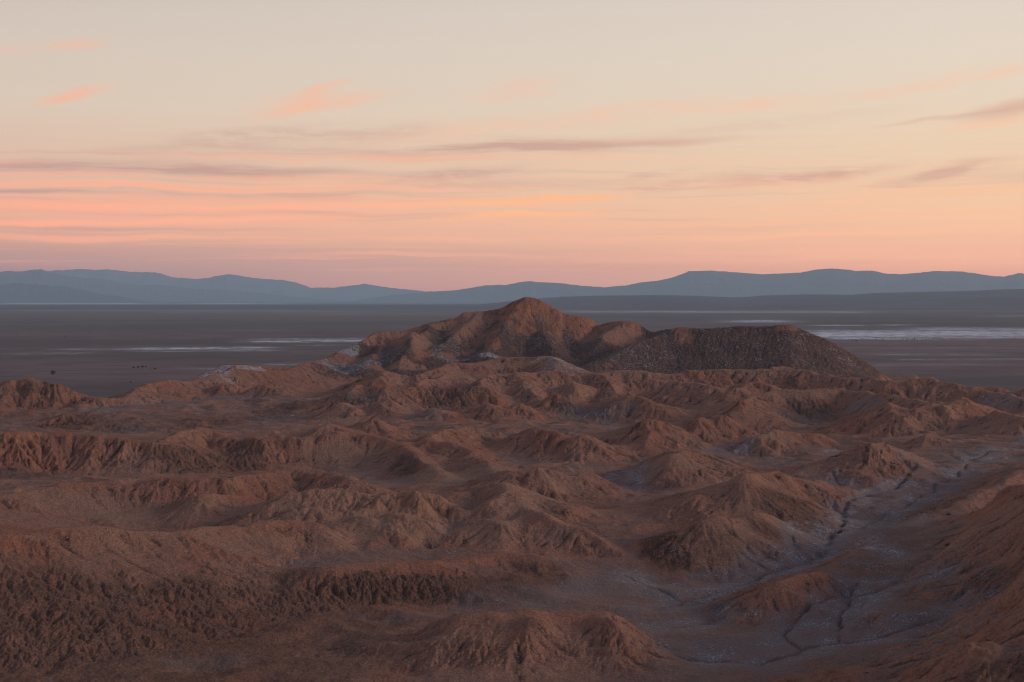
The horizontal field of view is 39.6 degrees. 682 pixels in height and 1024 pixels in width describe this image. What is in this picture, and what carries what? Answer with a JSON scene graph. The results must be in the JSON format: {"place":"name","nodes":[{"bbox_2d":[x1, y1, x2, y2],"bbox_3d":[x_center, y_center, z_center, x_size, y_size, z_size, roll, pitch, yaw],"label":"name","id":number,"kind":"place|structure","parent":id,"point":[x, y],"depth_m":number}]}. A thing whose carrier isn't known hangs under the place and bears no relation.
{"place":"outdoors","nodes":[
{"label":"outdoors","id":0,"kind":"place"},
{"bbox_2d":[0,269,349,301],"bbox_3d":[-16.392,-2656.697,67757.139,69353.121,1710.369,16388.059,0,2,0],"label":"mountains","id":1,"kind":"structure","parent":0,"point":[156,293],"depth_m":67901.31},
{"bbox_2d":[0,283,436,302],"bbox_3d":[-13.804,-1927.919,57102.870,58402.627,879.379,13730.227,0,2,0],"label":"mountains","id":2,"kind":"structure","parent":0,"point":[21,293],"depth_m":55912.43},
{"bbox_2d":[47,269,435,300],"bbox_3d":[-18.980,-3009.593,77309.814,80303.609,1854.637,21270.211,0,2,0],"label":"mountains","id":3,"kind":"structure","parent":0,"point":[280,287],"depth_m":78576.87},
{"bbox_2d":[0,297,1023,681],"bbox_3d":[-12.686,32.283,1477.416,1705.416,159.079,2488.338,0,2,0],"label":"terrain","id":4,"kind":"structure","parent":0,"point":[688,505],"depth_m":821.44},
{"bbox_2d":[0,303,1023,397],"bbox_3d":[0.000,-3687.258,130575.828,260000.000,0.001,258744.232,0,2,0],"label":"ground","id":5,"kind":"structure","parent":0,"point":[966,348],"depth_m":5880.22},
{"bbox_2d":[0,289,1023,309],"bbox_3d":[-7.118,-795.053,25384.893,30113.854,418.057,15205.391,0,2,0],"label":"hills","id":6,"kind":"structure","parent":0,"point":[1005,299],"depth_m":23644.15},
{"bbox_2d":[0,0,1023,291],"label":"sky","id":7,"kind":"structure","parent":0,"point":[420,145]},
{"bbox_2d":[350,268,1023,302],"bbox_3d":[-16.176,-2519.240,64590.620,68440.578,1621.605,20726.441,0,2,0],"label":"mountains","id":8,"kind":"structure","parent":0,"point":[831,281],"depth_m":64400.40},
{"bbox_2d":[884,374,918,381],"bbox_3d":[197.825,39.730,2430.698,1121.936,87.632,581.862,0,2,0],"label":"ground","id":9,"kind":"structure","parent":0,"point":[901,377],"depth_m":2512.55}
]}

